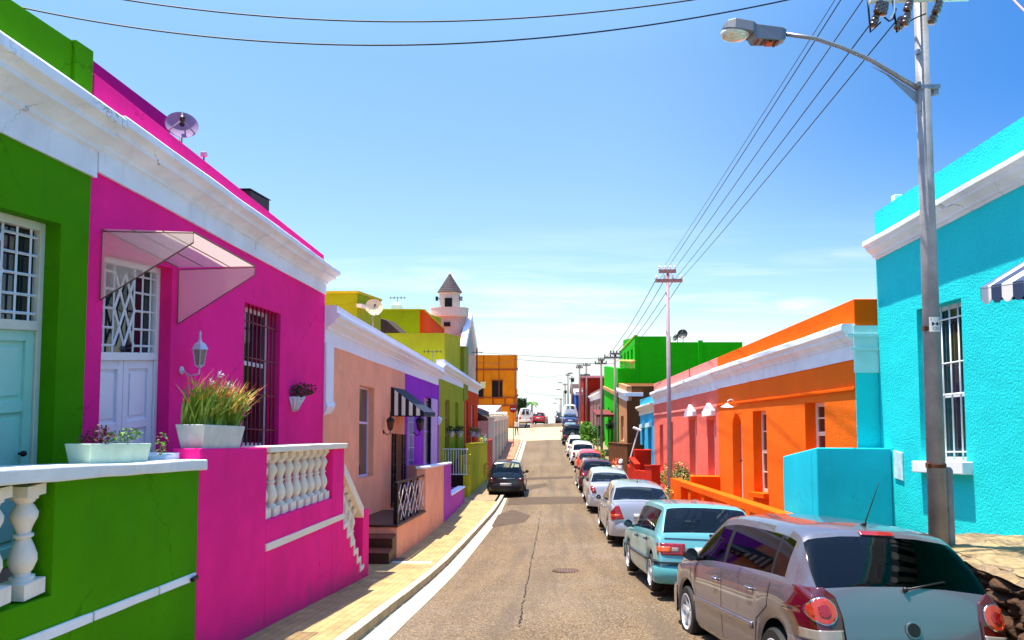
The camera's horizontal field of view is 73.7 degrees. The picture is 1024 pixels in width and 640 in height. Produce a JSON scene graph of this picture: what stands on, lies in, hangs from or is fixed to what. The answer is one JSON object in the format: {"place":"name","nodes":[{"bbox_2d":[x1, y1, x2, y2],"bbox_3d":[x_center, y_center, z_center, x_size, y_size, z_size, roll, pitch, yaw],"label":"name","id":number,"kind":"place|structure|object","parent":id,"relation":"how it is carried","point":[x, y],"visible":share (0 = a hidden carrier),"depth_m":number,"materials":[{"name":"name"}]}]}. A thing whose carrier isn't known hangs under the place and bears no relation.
{"place":"outdoors","nodes":[
{"label":"outdoors","id":0,"kind":"place"},
{"bbox_2d":[243,501,496,639],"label":"pavement","id":1,"kind":"structure","parent":0,"point":[334,615],"depth_m":11.23,"materials":[{"name":"yellow brick"}]},
{"bbox_2d":[0,459,206,639],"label":"terrace wall","id":2,"kind":"structure","parent":1,"relation":"on","point":[103,552],"depth_m":5.22,"materials":[{"name":"green paint"}]},
{"bbox_2d":[65,424,166,463],"bbox_3d":[-3.285,1.059,5.759,0.295,0.422,1.003,0,-3,3],"label":"potted plant","id":3,"kind":"object","parent":2,"relation":"on","point":[99,452],"visible":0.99,"depth_m":5.51,"materials":[{"name":"green plant"}]},
{"bbox_2d":[147,443,368,639],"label":"terrace wall","id":4,"kind":"structure","parent":1,"relation":"on","point":[264,560],"depth_m":8.45,"materials":[{"name":"paint"}]},
{"bbox_2d":[176,370,265,447],"bbox_3d":[-3.133,0.988,7.387,0.718,0.939,1.417,0,-3,3],"label":"potted plant","id":5,"kind":"object","parent":4,"relation":"on","point":[213,417],"visible":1,"depth_m":7.01,"materials":[{"name":"green plant"}]},
{"bbox_2d":[368,503,425,563],"bbox_3d":[-3.045,6.228,18.579,1.229,2.812,7.975,0,-3,3],"label":"entrance stoep","id":6,"kind":"object","parent":1,"relation":"on","point":[389,541],"visible":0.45,"depth_m":15.89,"materials":[{"name":"pink paint"}]},
{"bbox_2d":[393,475,423,523],"bbox_3d":[-2.560,4.519,17.869,0.100,1.343,4.459,0,-3,3],"label":"stoep railing","id":7,"kind":"object","parent":6,"relation":"on","point":[396,505],"visible":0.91,"depth_m":16.59,"materials":[{"name":"black metal"}]},
{"bbox_2d":[23,0,787,45],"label":"overhead wire","id":8,"kind":"object","parent":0,"point":[402,44],"visible":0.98,"depth_m":7.17,"materials":[{"name":"black"}]},
{"bbox_2d":[333,439,522,639],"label":"kerb","id":9,"kind":"structure","parent":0,"point":[358,625],"depth_m":11.21,"materials":[{"name":"concrete"}]},
{"bbox_2d":[464,463,510,500],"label":"pavement","id":10,"kind":"structure","parent":0,"point":[480,493],"depth_m":30.50,"materials":[{"name":"concrete"}]},
{"bbox_2d":[451,450,465,486],"bbox_3d":[-2.377,8.622,34.634,0.930,3.000,9.188,0,-3,3],"label":"entrance stoep","id":11,"kind":"object","parent":10,"relation":"on","point":[456,480],"visible":0.07,"depth_m":30.13,"materials":[{"name":"grey stone"}]},
{"bbox_2d":[498,439,520,459],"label":"pavement","id":12,"kind":"structure","parent":0,"point":[509,451],"depth_m":56.84,"materials":[{"name":"concrete"}]},
{"bbox_2d":[12,0,1023,423],"label":"sky","id":13,"kind":"structure","parent":0,"point":[553,180],"materials":[{"name":"blue"}]},
{"bbox_2d":[508,427,562,440],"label":"side road","id":14,"kind":"structure","parent":0,"point":[545,433],"depth_m":69.66,"materials":[{"name":"concrete"}]},
{"bbox_2d":[389,423,720,639],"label":"road","id":15,"kind":"structure","parent":0,"point":[630,605],"depth_m":12.04,"materials":[{"name":"asphalt"}]},
{"bbox_2d":[360,440,525,639],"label":"gutter","id":16,"kind":"object","parent":15,"relation":"on","point":[409,608],"visible":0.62,"depth_m":12.06,"materials":[{"name":"concrete"}]},
{"bbox_2d":[487,459,528,495],"bbox_3d":[-0.178,7.376,32.309,1.918,1.590,4.028,0,-9,3],"label":"parked car","id":17,"kind":"object","parent":15,"relation":"on","point":[507,479],"visible":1,"depth_m":30.46,"materials":[{"name":"black paint"}]},
{"bbox_2d":[492,510,530,526],"bbox_3d":[-0.166,7.117,24.597,1.662,0.392,4.467,0,-3,3],"label":"asphalt patch","id":18,"kind":"object","parent":15,"relation":"on","point":[509,517],"visible":0.98,"depth_m":24.44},
{"bbox_2d":[507,497,585,504],"bbox_3d":[1.512,7.649,28.972,3.557,0.342,2.384,0,-3,8],"label":"asphalt patch","id":19,"kind":"object","parent":15,"relation":"on","point":[540,500],"visible":0.94,"depth_m":28.79,"materials":[{"name":"asphalt"}]},
{"bbox_2d":[526,476,572,479],"bbox_3d":[1.578,9.229,39.809,4.038,0.259,1.334,0,-3,3],"label":"asphalt patch","id":20,"kind":"object","parent":15,"relation":"on","point":[538,478],"visible":0.91,"depth_m":39.76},
{"bbox_2d":[552,568,578,572],"bbox_3d":[1.141,5.162,14.046,0.620,0.029,0.620,0,-12,3],"label":"manhole cover","id":21,"kind":"object","parent":15,"relation":"on","point":[565,570],"visible":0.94,"depth_m":14.00,"materials":[{"name":"metal"}]},
{"bbox_2d":[560,404,577,419],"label":"parked car","id":22,"kind":"object","parent":15,"relation":"on","point":[565,410],"visible":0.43,"depth_m":79.65,"materials":[{"name":"white paint"}]},
{"bbox_2d":[561,413,577,426],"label":"parked car","id":23,"kind":"object","parent":15,"relation":"on","point":[569,417],"visible":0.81,"depth_m":74.64,"materials":[{"name":"blue paint"}]},
{"bbox_2d":[560,422,580,443],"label":"parked car","id":24,"kind":"object","parent":15,"relation":"on","point":[569,428],"visible":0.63,"depth_m":60.33,"materials":[{"name":"black paint"}]},
{"bbox_2d":[564,435,580,455],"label":"parked car","id":25,"kind":"object","parent":15,"relation":"on","point":[570,439],"visible":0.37,"depth_m":51.93,"materials":[{"name":"white paint"}]},
{"bbox_2d":[568,440,594,463],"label":"parked car","id":26,"kind":"object","parent":15,"relation":"on","point":[576,447],"visible":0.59,"depth_m":47.12,"materials":[{"name":"white paint"}]},
{"bbox_2d":[572,449,603,471],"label":"parked car","id":27,"kind":"object","parent":15,"relation":"on","point":[582,453],"visible":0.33,"depth_m":40.41,"materials":[{"name":"red paint"}]},
{"bbox_2d":[574,457,611,490],"bbox_3d":[3.964,7.350,32.810,1.934,1.510,4.016,2,-9,3],"label":"parked car","id":28,"kind":"object","parent":15,"relation":"on","point":[586,464],"visible":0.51,"depth_m":31.93,"materials":[{"name":"red paint"}]},
{"bbox_2d":[581,466,628,508],"bbox_3d":[3.728,6.539,26.926,1.975,1.500,4.416,2,-7,3],"label":"parked car","id":29,"kind":"object","parent":15,"relation":"on","point":[597,480],"visible":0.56,"depth_m":26.06,"materials":[{"name":"silver metal"}]},
{"bbox_2d":[596,469,667,540],"bbox_3d":[3.477,5.208,19.646,2.024,1.890,4.526,2,-10,3],"label":"parked car","id":30,"kind":"object","parent":15,"relation":"on","point":[620,501],"visible":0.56,"depth_m":18.58,"materials":[{"name":"silver metal"}]},
{"bbox_2d":[623,499,745,591],"bbox_3d":[3.063,3.939,12.215,1.938,1.410,4.153,2,-13,2],"label":"parked car","id":31,"kind":"object","parent":15,"relation":"on","point":[661,535],"visible":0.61,"depth_m":11.05,"materials":[{"name":"teal paint"}]},
{"bbox_2d":[674,483,1006,639],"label":"parked car","id":32,"kind":"object","parent":15,"relation":"on","point":[771,576],"visible":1,"depth_m":5.67,"materials":[{"name":"silver metal"}]},
{"bbox_2d":[592,410,613,449],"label":"porch roof","id":33,"kind":"structure","parent":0,"point":[606,413],"depth_m":51.30,"materials":[{"name":"red"}]},
{"bbox_2d":[578,421,667,496],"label":"pavement","id":34,"kind":"structure","parent":0,"point":[605,448],"depth_m":55.52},
{"bbox_2d":[576,364,582,424],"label":"utility pole","id":35,"kind":"object","parent":34,"relation":"on","point":[579,366],"visible":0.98,"depth_m":71.33,"materials":[{"name":"grey"}]},
{"bbox_2d":[580,364,590,420],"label":"utility pole","id":36,"kind":"object","parent":34,"relation":"on","point":[585,374],"visible":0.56,"depth_m":65.43,"materials":[{"name":"brown"}]},
{"bbox_2d":[579,421,605,446],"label":"street tree","id":37,"kind":"object","parent":34,"relation":"on","point":[588,431],"visible":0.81,"depth_m":51.18,"materials":[{"name":"green plant"}]},
{"bbox_2d":[595,357,606,449],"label":"utility pole","id":38,"kind":"object","parent":34,"relation":"on","point":[601,412],"visible":0.88,"depth_m":49.43,"materials":[{"name":"brown"}]},
{"bbox_2d":[604,350,621,442],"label":"utility pole","id":39,"kind":"object","parent":34,"relation":"on","point":[615,409],"visible":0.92,"depth_m":41.99,"materials":[{"name":"brown"}]},
{"bbox_2d":[655,266,682,498],"bbox_3d":[5.553,2.596,24.009,0.966,9.050,0.246,0,-3,3],"label":"utility pole","id":40,"kind":"object","parent":34,"relation":"on","point":[669,428],"visible":0.96,"depth_m":24.06,"materials":[{"name":"grey"}]},
{"bbox_2d":[662,0,834,268],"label":"overhead wire","id":41,"kind":"object","parent":40,"relation":"attached to","point":[762,114],"visible":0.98,"depth_m":11.14,"materials":[{"name":"black"}]},
{"bbox_2d":[659,0,840,279],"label":"overhead wire","id":42,"kind":"object","parent":40,"relation":"attached to","point":[763,121],"visible":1,"depth_m":11.16,"materials":[{"name":"black"}]},
{"bbox_2d":[667,0,862,278],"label":"overhead wire","id":43,"kind":"object","parent":40,"relation":"attached to","point":[780,119],"visible":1,"depth_m":11.11,"materials":[{"name":"black"}]},
{"bbox_2d":[680,23,894,279],"bbox_3d":[5.042,-2.317,15.769,0.014,0.884,16.928,0,-3,6],"label":"overhead wire","id":44,"kind":"object","parent":40,"relation":"attached to","point":[805,131],"visible":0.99,"depth_m":10.03,"materials":[{"name":"black"}]},
{"bbox_2d":[660,461,693,488],"bbox_3d":[5.792,5.772,24.178,1.309,1.395,2.635,0,-3,3],"label":"shrub","id":45,"kind":"object","parent":34,"relation":"on","point":[679,474],"visible":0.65,"depth_m":24.23,"materials":[{"name":"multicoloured plant"}]},
{"bbox_2d":[926,533,1023,639],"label":"stone bank","id":46,"kind":"structure","parent":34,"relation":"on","point":[994,563],"depth_m":6.36,"materials":[{"name":"stone"}]},
{"bbox_2d":[720,2,948,544],"bbox_3d":[3.472,-0.956,7.400,2.318,7.276,0.246,0,-3,3],"label":"street lamp","id":47,"kind":"object","parent":46,"relation":"on","point":[750,32],"visible":0.95,"depth_m":7.30,"materials":[{"name":"grey"}]},
{"bbox_2d":[867,0,968,32],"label":"pole crossarm","id":48,"kind":"object","parent":47,"relation":"attached to","point":[881,8],"visible":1,"depth_m":7.37,"materials":[{"name":"grey metal"}]},
{"bbox_2d":[124,0,693,22],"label":"overhead wire","id":49,"kind":"object","parent":48,"relation":"attached to","point":[407,21],"visible":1,"depth_m":7.20,"materials":[{"name":"black"}]},
{"bbox_2d":[674,25,868,279],"bbox_3d":[4.811,-2.315,15.781,0.014,0.880,16.931,0,-3,6],"label":"overhead wire","id":50,"kind":"object","parent":48,"relation":"attached to","point":[789,131],"visible":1,"depth_m":10.03,"materials":[{"name":"black"}]},
{"bbox_2d":[929,317,939,331],"bbox_3d":[4.467,0.046,7.213,0.103,0.155,0.019,0,-3,9],"label":"pole sign","id":51,"kind":"object","parent":47,"relation":"attached to","point":[934,324],"visible":1,"depth_m":7.21,"materials":[{"name":"white"}]},
{"bbox_2d":[946,467,955,544],"bbox_3d":[4.572,2.068,7.218,0.195,1.018,0.088,0,-3,3],"label":"cable conduit","id":52,"kind":"object","parent":47,"relation":"attached to","point":[950,500],"visible":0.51,"depth_m":7.18,"materials":[{"name":"grey"}]},
{"bbox_3d":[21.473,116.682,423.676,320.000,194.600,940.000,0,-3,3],"label":"ground","id":53,"kind":"structure","parent":0,"visible":0},
{"bbox_2d":[0,0,126,569],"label":"row house","id":54,"kind":"structure","parent":53,"relation":"on","point":[61,125],"depth_m":6.35,"materials":[{"name":"green paint"}]},
{"bbox_2d":[0,329,33,559],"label":"door","id":55,"kind":"structure","parent":54,"relation":"in","point":[16,346],"depth_m":6.14,"materials":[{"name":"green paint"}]},
{"bbox_2d":[82,61,339,501],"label":"row house","id":56,"kind":"structure","parent":53,"relation":"on","point":[263,326],"depth_m":8.60,"materials":[{"name":"paint"}]},
{"bbox_2d":[98,360,152,451],"bbox_3d":[-4.388,1.540,7.660,0.143,2.182,1.164,0,-3,3],"label":"door","id":57,"kind":"structure","parent":56,"relation":"in","point":[125,385],"depth_m":7.77,"materials":[{"name":"white paint"}]},
{"bbox_2d":[99,228,255,323],"bbox_3d":[-3.728,-0.450,7.772,0.998,0.932,1.505,0,-3,3],"label":"door canopy","id":58,"kind":"object","parent":56,"relation":"attached to","point":[138,232],"visible":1,"depth_m":7.49,"materials":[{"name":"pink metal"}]},
{"bbox_2d":[165,112,198,142],"bbox_3d":[-4.322,-2.319,8.927,0.304,0.855,0.303,-1,-3,17],"label":"satellite dish","id":59,"kind":"object","parent":56,"relation":"attached to","point":[181,125],"visible":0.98,"depth_m":8.95,"materials":[{"name":"purple"}]},
{"bbox_2d":[179,331,207,376],"bbox_3d":[-4.000,0.425,8.606,0.350,0.581,0.190,0,-3,3],"label":"wall lantern","id":60,"kind":"object","parent":56,"relation":"attached to","point":[199,348],"depth_m":8.56,"materials":[{"name":"white metal"}]},
{"bbox_2d":[242,307,266,445],"bbox_3d":[-4.316,0.953,11.096,0.054,2.387,1.418,0,-3,3],"label":"window","id":61,"kind":"structure","parent":56,"relation":"in","point":[246,309],"depth_m":11.42,"materials":[{"name":"black metal"}]},
{"bbox_2d":[239,188,270,211],"bbox_3d":[-4.702,-1.941,12.210,0.420,0.620,0.870,0,-3,3],"label":"chimney","id":62,"kind":"object","parent":56,"relation":"on","point":[261,200],"visible":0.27,"depth_m":12.13,"materials":[{"name":"black metal"}]},
{"bbox_2d":[289,382,316,411],"bbox_3d":[-3.878,1.402,12.508,0.558,0.539,0.714,0,-3,3],"label":"flower basket","id":63,"kind":"object","parent":56,"relation":"attached to","point":[297,400],"visible":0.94,"depth_m":12.33,"materials":[{"name":"ceramic"}]},
{"bbox_2d":[323,305,414,514],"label":"row house","id":64,"kind":"structure","parent":53,"relation":"on","point":[365,363],"depth_m":17.59,"materials":[{"name":"pink paint"}]},
{"bbox_2d":[359,386,368,476],"bbox_3d":[-3.901,2.874,17.506,0.054,2.468,1.432,0,-3,3],"label":"window","id":65,"kind":"structure","parent":64,"relation":"in","point":[364,392],"depth_m":17.86,"materials":[{"name":"grey"}]},
{"bbox_2d":[365,299,382,326],"bbox_3d":[-4.236,-0.138,20.951,0.363,1.028,0.452,-2,-4,34],"label":"satellite dish","id":66,"kind":"object","parent":64,"relation":"attached to","point":[373,307],"visible":0.98,"depth_m":21.01,"materials":[{"name":"metal"}]},
{"bbox_2d":[383,411,394,434],"bbox_3d":[-3.471,2.919,19.286,0.326,0.668,0.219,0,-3,3],"label":"wall lantern","id":67,"kind":"object","parent":64,"relation":"attached to","point":[390,420],"depth_m":19.24,"materials":[{"name":"black metal"}]},
{"bbox_2d":[391,387,434,416],"bbox_3d":[-3.042,2.564,21.222,0.993,1.057,2.096,0,-3,3],"label":"door awning","id":68,"kind":"object","parent":64,"relation":"attached to","point":[405,403],"depth_m":20.21,"materials":[{"name":"multicoloured fabric"}]},
{"bbox_2d":[404,351,445,502],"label":"row house","id":69,"kind":"structure","parent":53,"relation":"on","point":[423,375],"depth_m":25.41,"materials":[{"name":"purple paint"}]},
{"bbox_2d":[325,291,381,330],"bbox_3d":[-8.295,0.976,23.322,7.200,3.622,3.168,0,-3,3],"label":"roof extension","id":70,"kind":"object","parent":69,"relation":"on","point":[353,303],"visible":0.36,"depth_m":21.76,"materials":[{"name":"paint"}]},
{"bbox_2d":[413,417,423,435],"bbox_3d":[-3.222,3.584,23.664,0.385,0.871,0.286,0,-3,3],"label":"wall lantern","id":71,"kind":"object","parent":69,"relation":"attached to","point":[419,422],"depth_m":23.59,"materials":[{"name":"black metal"}]},
{"bbox_2d":[424,398,430,464],"bbox_3d":[-3.415,4.438,26.951,0.054,2.947,2.589,0,-3,3],"label":"window","id":72,"kind":"structure","parent":69,"relation":"in","point":[427,420],"depth_m":27.42,"materials":[{"name":"purple paint"}]},
{"bbox_2d":[406,462,464,537],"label":"garden wall","id":73,"kind":"structure","parent":53,"relation":"on","point":[443,500],"depth_m":21.71,"materials":[{"name":"pink paint"}]},
{"bbox_2d":[430,273,468,334],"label":"church tower","id":74,"kind":"structure","parent":53,"relation":"on","point":[450,312],"depth_m":48.63,"materials":[{"name":"paint"}]},
{"bbox_2d":[436,359,469,464],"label":"row house","id":75,"kind":"structure","parent":53,"relation":"on","point":[453,380],"depth_m":32.76,"materials":[{"name":"green paint"}]},
{"bbox_2d":[384,333,460,403],"bbox_3d":[-5.376,2.455,34.982,4.800,3.354,6.030,0,-3,3],"label":"roof extension","id":76,"kind":"object","parent":75,"relation":"on","point":[448,345],"visible":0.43,"depth_m":32.03,"materials":[{"name":"yellow paint"}]},
{"bbox_2d":[381,318,405,332],"bbox_3d":[-5.781,0.372,33.227,1.259,0.919,1.800,0,-3,3],"label":"roof extension","id":77,"kind":"object","parent":76,"relation":"on","point":[387,326],"visible":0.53,"depth_m":32.34,"materials":[{"name":"paint"}]},
{"bbox_2d":[455,313,476,379],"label":"church","id":78,"kind":"structure","parent":53,"relation":"on","point":[467,335],"depth_m":50.41,"materials":[{"name":"white paint"}]},
{"bbox_2d":[464,377,482,450],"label":"row house","id":79,"kind":"structure","parent":53,"relation":"on","point":[471,408],"depth_m":41.48,"materials":[{"name":"orange paint"}]},
{"bbox_2d":[381,302,444,332],"bbox_3d":[-7.221,1.683,38.784,5.800,4.916,7.261,0,-3,3],"label":"roof extension","id":80,"kind":"object","parent":79,"relation":"on","point":[415,320],"visible":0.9,"depth_m":35.24,"materials":[{"name":"green paint"}]},
{"bbox_2d":[460,346,468,400],"bbox_3d":[-3.457,3.028,38.887,1.800,3.040,2.050,0,-3,3],"label":"roof extension","id":81,"kind":"object","parent":79,"relation":"on","point":[464,361],"visible":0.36,"depth_m":38.08,"materials":[{"name":"green paint"}]},
{"bbox_2d":[460,442,487,496],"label":"garden wall","id":82,"kind":"structure","parent":53,"relation":"on","point":[475,478],"depth_m":31.86,"materials":[{"name":"yellow paint"}]},
{"bbox_2d":[445,449,467,474],"bbox_3d":[-2.502,6.242,30.062,1.130,1.149,0.036,0,-3,3],"label":"stair railing","id":83,"kind":"object","parent":82,"relation":"on","point":[458,461],"visible":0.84,"depth_m":30.05,"materials":[{"name":"metal"}]},
{"bbox_2d":[477,433,488,475],"bbox_3d":[-1.573,7.312,37.130,0.651,2.268,2.600,0,-3,3],"label":"flowering plant","id":84,"kind":"object","parent":82,"relation":"on","point":[482,438],"visible":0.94,"depth_m":37.20,"materials":[{"name":"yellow plant"}]},
{"bbox_2d":[478,405,500,420],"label":"garage","id":85,"kind":"structure","parent":53,"relation":"on","point":[484,411],"depth_m":54.66,"materials":[{"name":"white paint"}]},
{"bbox_2d":[486,439,492,477],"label":"garden wall","id":86,"kind":"structure","parent":53,"relation":"on","point":[489,450],"depth_m":40.93,"materials":[{"name":"red paint"}]},
{"bbox_2d":[478,412,508,463],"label":"boundary wall","id":87,"kind":"structure","parent":53,"relation":"on","point":[495,428],"depth_m":48.99,"materials":[{"name":"white paint"}]},
{"bbox_2d":[475,355,518,427],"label":"corner building","id":88,"kind":"structure","parent":53,"relation":"on","point":[500,380],"depth_m":76.57,"materials":[{"name":"orange paint"}]},
{"bbox_2d":[491,380,502,398],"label":"window","id":89,"kind":"structure","parent":88,"relation":"in","point":[497,385],"depth_m":76.51,"materials":[{"name":"black"}]},
{"bbox_2d":[517,397,526,427],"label":"hedge","id":90,"kind":"object","parent":53,"relation":"on","point":[522,403],"visible":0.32,"depth_m":89.76,"materials":[{"name":"green plant"}]},
{"bbox_2d":[573,389,578,420],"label":"row house","id":91,"kind":"structure","parent":53,"relation":"on","point":[576,397],"depth_m":89.24,"materials":[{"name":"blue paint"}]},
{"bbox_2d":[580,376,603,421],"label":"row house","id":92,"kind":"structure","parent":53,"relation":"on","point":[593,383],"depth_m":79.34,"materials":[{"name":"paint"}]},
{"bbox_2d":[588,388,604,438],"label":"row house","id":93,"kind":"structure","parent":53,"relation":"on","point":[594,397],"depth_m":69.20,"materials":[{"name":"paint"}]},
{"bbox_2d":[608,442,643,473],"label":"garden wall","id":94,"kind":"structure","parent":53,"relation":"on","point":[623,451],"depth_m":37.29,"materials":[{"name":"brown paint"}]},
{"bbox_2d":[616,383,654,444],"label":"row house","id":95,"kind":"structure","parent":53,"relation":"on","point":[630,395],"depth_m":42.45,"materials":[{"name":"beige paint"}]},
{"bbox_2d":[627,449,650,478],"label":"garden wall","id":96,"kind":"structure","parent":53,"relation":"on","point":[640,459],"depth_m":32.61,"materials":[{"name":"red paint"}]},
{"bbox_2d":[635,396,654,464],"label":"row house","id":97,"kind":"structure","parent":53,"relation":"on","point":[645,409],"depth_m":33.58,"materials":[{"name":"blue paint"}]},
{"bbox_2d":[634,465,660,485],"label":"garden wall","id":98,"kind":"structure","parent":53,"relation":"on","point":[650,473],"depth_m":24.33,"materials":[{"name":"red paint"}]},
{"bbox_2d":[603,335,741,447],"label":"tall building","id":99,"kind":"structure","parent":53,"relation":"on","point":[647,354],"depth_m":47.28,"materials":[{"name":"green paint"}]},
{"bbox_2d":[649,357,718,492],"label":"row house","id":100,"kind":"structure","parent":53,"relation":"on","point":[694,421],"depth_m":23.86,"materials":[{"name":"pink paint"}]},
{"bbox_2d":[670,475,792,514],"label":"garden wall","id":101,"kind":"structure","parent":53,"relation":"on","point":[702,487],"depth_m":17.60,"materials":[{"name":"orange paint"}]},
{"bbox_2d":[710,299,880,514],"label":"row house","id":102,"kind":"structure","parent":53,"relation":"on","point":[809,383],"depth_m":13.66,"materials":[{"name":"orange paint"}]},
{"bbox_2d":[761,411,767,491],"bbox_3d":[6.041,3.100,15.994,0.054,2.025,1.017,0,-3,3],"label":"window","id":103,"kind":"structure","parent":102,"relation":"in","point":[763,413],"depth_m":16.39,"materials":[{"name":"beige paint"}]},
{"bbox_2d":[815,402,824,447],"bbox_3d":[5.874,2.131,12.715,0.054,1.278,0.942,0,-3,3],"label":"window","id":104,"kind":"structure","parent":102,"relation":"in","point":[819,407],"depth_m":13.04,"materials":[{"name":"beige paint"}]},
{"bbox_2d":[783,448,892,525],"bbox_3d":[5.359,4.329,11.267,1.142,4.597,1.555,0,-3,3],"label":"entrance stoep","id":105,"kind":"object","parent":53,"relation":"on","point":[838,482],"visible":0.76,"depth_m":10.60,"materials":[{"name":"paint"}]},
{"bbox_2d":[862,116,1023,535],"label":"row house","id":106,"kind":"structure","parent":53,"relation":"on","point":[979,198],"depth_m":8.71,"materials":[{"name":"blue paint"}]},
{"bbox_2d":[940,302,966,461],"bbox_3d":[6.049,0.862,9.273,0.054,2.243,1.064,0,-3,3],"label":"window","id":107,"kind":"structure","parent":106,"relation":"in","point":[953,307],"depth_m":9.34,"materials":[{"name":"white paint"}]},
{"bbox_2d":[980,261,1023,303],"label":"awning","id":108,"kind":"object","parent":106,"relation":"attached to","point":[1008,285],"depth_m":6.80,"materials":[{"name":"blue fabric"}]},
{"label":"far road","id":109,"kind":"structure","parent":0,"visible":0},
{"bbox_2d":[518,408,532,423],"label":"parked car","id":110,"kind":"object","parent":109,"relation":"on","point":[525,415],"visible":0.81,"depth_m":83.26,"materials":[{"name":"white paint"}]},
{"bbox_2d":[533,412,547,423],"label":"parked car","id":111,"kind":"object","parent":109,"relation":"on","point":[539,417],"visible":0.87,"depth_m":85.25,"materials":[{"name":"red paint"}]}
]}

